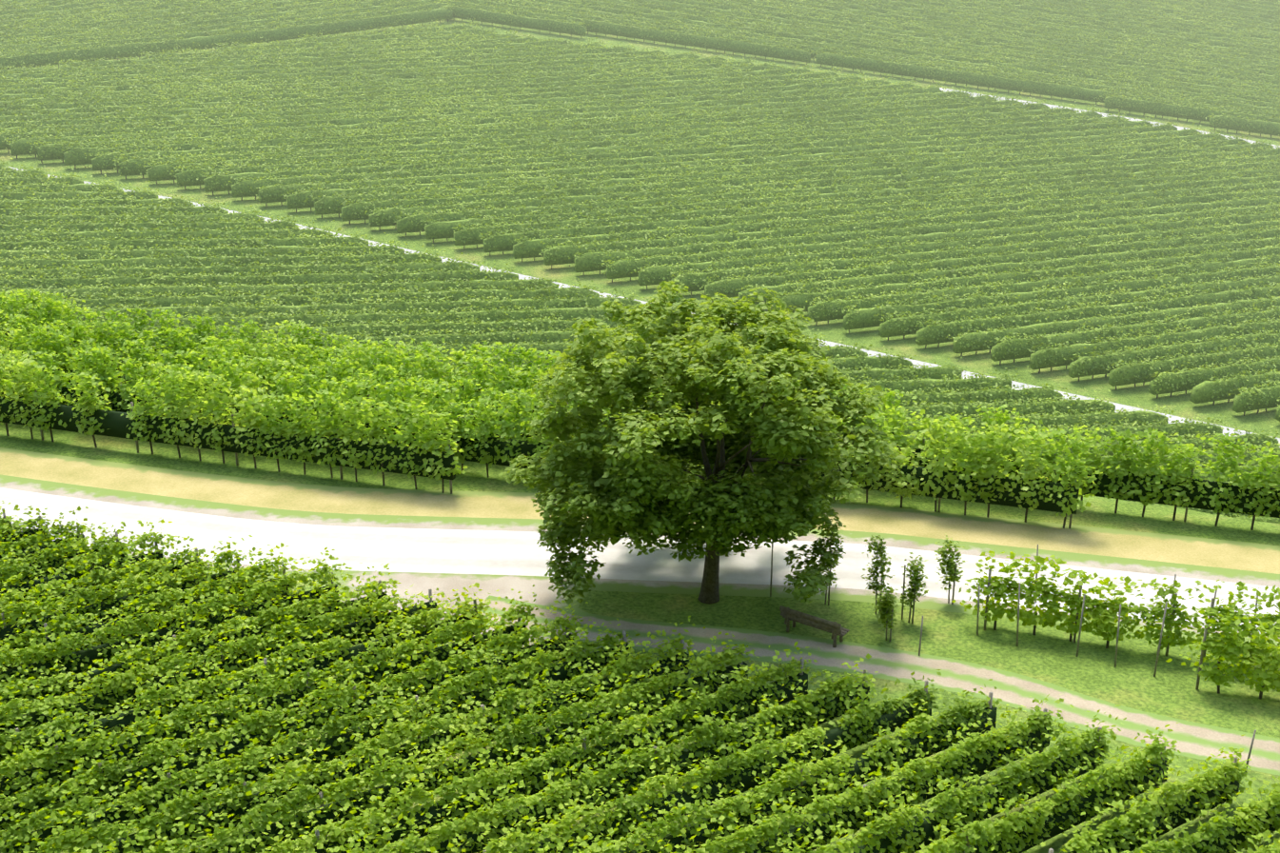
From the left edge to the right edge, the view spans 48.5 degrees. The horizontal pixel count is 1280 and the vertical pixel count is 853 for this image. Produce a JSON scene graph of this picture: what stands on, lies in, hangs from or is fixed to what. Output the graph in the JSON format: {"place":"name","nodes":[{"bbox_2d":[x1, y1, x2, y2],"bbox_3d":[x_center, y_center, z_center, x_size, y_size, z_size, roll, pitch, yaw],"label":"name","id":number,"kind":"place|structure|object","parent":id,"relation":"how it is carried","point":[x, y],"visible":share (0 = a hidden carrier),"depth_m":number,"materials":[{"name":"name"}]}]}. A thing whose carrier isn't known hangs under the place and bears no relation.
{"place":"outdoors","nodes":[
{"label":"outdoors","id":0,"kind":"place"},
{"bbox_2d":[0,17,1279,852],"bbox_3d":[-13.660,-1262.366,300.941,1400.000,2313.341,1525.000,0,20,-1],"label":"ground","id":1,"kind":"structure","parent":0,"point":[1093,668],"depth_m":49.66,"materials":[{"name":"green plant"}]},
{"bbox_2d":[0,0,455,69],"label":"vineyard","id":2,"kind":"object","parent":1,"relation":"on","point":[208,40],"depth_m":147.66,"materials":[{"name":"green plant"}]},
{"bbox_2d":[310,569,605,657],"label":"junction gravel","id":3,"kind":"structure","parent":1,"relation":"on","point":[445,583],"depth_m":45.13,"materials":[{"name":"beige gravel"}]},
{"bbox_2d":[25,344,1194,528],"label":"vineyard posts","id":4,"kind":"object","parent":1,"relation":"on","point":[450,481],"visible":0.02,"depth_m":53.36,"materials":[{"name":"wood"}]},
{"bbox_2d":[0,508,1238,852],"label":"vineyard posts","id":5,"kind":"object","parent":1,"relation":"on","point":[991,693],"visible":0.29,"depth_m":36.84,"materials":[{"name":"wood"}]},
{"bbox_2d":[0,18,1279,421],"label":"vineyard","id":6,"kind":"object","parent":1,"relation":"on","point":[1199,388],"depth_m":115.29,"materials":[{"name":"green plant"}]},
{"bbox_2d":[0,500,1279,852],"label":"vine","id":7,"kind":"object","parent":1,"relation":"on","point":[388,737],"depth_m":34.95,"materials":[{"name":"green plant"}]},
{"bbox_2d":[0,288,1279,530],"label":"grapevines","id":8,"kind":"object","parent":1,"relation":"on","point":[339,385],"depth_m":53.78,"materials":[{"name":"green plant"}]},
{"bbox_2d":[0,474,1279,646],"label":"road shoulder gravel","id":9,"kind":"structure","parent":1,"relation":"on","point":[1248,577],"depth_m":48.02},
{"bbox_2d":[0,157,1279,523],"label":"vineyard","id":10,"kind":"object","parent":1,"relation":"on","point":[82,187],"depth_m":89.84,"materials":[{"name":"green plant"}]},
{"bbox_2d":[498,278,906,604],"bbox_3d":[2.042,0.898,42.707,11.976,10.240,10.237,0,20,-1],"label":"tree","id":11,"kind":"object","parent":1,"relation":"on","point":[631,491],"depth_m":40.16,"materials":[{"name":"green plant"}]},
{"bbox_2d":[779,605,849,647],"bbox_3d":[5.123,5.865,41.919,2.015,0.922,0.646,14,25,33],"label":"bench","id":12,"kind":"object","parent":1,"relation":"on","point":[835,629],"visible":0.9,"depth_m":41.64,"materials":[{"name":"brown wood"}]},
{"bbox_2d":[814,519,846,605],"bbox_3d":[5.691,4.196,43.528,1.090,3.072,0.983,0,20,-1],"label":"tree sapling","id":13,"kind":"object","parent":1,"relation":"on","point":[829,541],"depth_m":43.36,"materials":[{"name":"green plant"}]},
{"bbox_2d":[437,0,1279,137],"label":"vineyard","id":14,"kind":"object","parent":1,"relation":"on","point":[533,22],"depth_m":159.12,"materials":[{"name":"green plant"}]},
{"bbox_2d":[860,534,895,613],"bbox_3d":[7.162,4.549,43.014,1.057,2.767,0.980,0,20,-1],"label":"tree sapling","id":15,"kind":"object","parent":1,"relation":"on","point":[879,547],"depth_m":42.78,"materials":[{"name":"green plant"}]},
{"bbox_2d":[871,577,901,641],"bbox_3d":[7.160,5.394,41.579,0.918,2.185,0.866,0,20,-1],"label":"tree sapling","id":16,"kind":"object","parent":1,"relation":"on","point":[884,604],"depth_m":41.47,"materials":[{"name":"green plant"}]},
{"bbox_2d":[899,551,928,623],"bbox_3d":[8.206,4.891,42.544,0.934,2.456,0.918,0,20,-1],"label":"tree sapling","id":17,"kind":"object","parent":1,"relation":"on","point":[915,578],"depth_m":42.41,"materials":[{"name":"green plant"}]},
{"bbox_2d":[934,532,964,604],"bbox_3d":[9.510,4.450,43.785,1.001,2.417,0.903,0,20,-1],"label":"tree sapling","id":18,"kind":"object","parent":1,"relation":"on","point":[943,552],"depth_m":43.61,"materials":[{"name":"green plant"}]},
{"bbox_2d":[769,539,1258,771],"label":"vineyard posts","id":19,"kind":"object","parent":1,"relation":"on","point":[1154,673],"visible":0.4,"depth_m":40.86,"materials":[{"name":"wood"}]},
{"bbox_2d":[946,550,1204,654],"bbox_3d":[12.657,5.153,41.349,7.589,2.743,1.389,8,22,20],"label":"vine patch","id":20,"kind":"object","parent":1,"relation":"on","point":[1101,616],"depth_m":41.25,"materials":[{"name":"green plant"}]},
{"bbox_2d":[983,568,1177,655],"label":"vineyard posts","id":21,"kind":"object","parent":1,"relation":"on","point":[1076,617],"visible":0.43,"depth_m":41.71,"materials":[{"name":"wood"}]},
{"bbox_2d":[1195,597,1214,689],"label":"vine posts","id":22,"kind":"object","parent":1,"relation":"on","point":[1203,653],"visible":0.52,"depth_m":39.17,"materials":[{"name":"wood"}]},
{"bbox_2d":[1155,579,1279,699],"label":"vine patch","id":23,"kind":"object","parent":1,"relation":"on","point":[1231,645],"depth_m":38.63,"materials":[{"name":"green plant"}]},
{"bbox_2d":[0,487,1279,633],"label":"road","id":24,"kind":"structure","parent":0,"point":[465,551],"depth_m":47.29,"materials":[{"name":"grey asphalt"}]},
{"bbox_2d":[0,447,1279,573],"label":"road verge grass","id":25,"kind":"structure","parent":0,"point":[865,518],"depth_m":50.83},
{"bbox_2d":[8,166,1279,447],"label":"path","id":26,"kind":"structure","parent":0,"point":[1027,385],"depth_m":89.70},
{"bbox_2d":[476,594,1279,775],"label":"dirt track","id":27,"kind":"structure","parent":0,"point":[1192,738],"depth_m":40.05,"materials":[{"name":"beige soil"}]},
{"bbox_2d":[939,87,1279,148],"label":"path","id":28,"kind":"structure","parent":0,"point":[1132,119],"depth_m":145.53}
]}

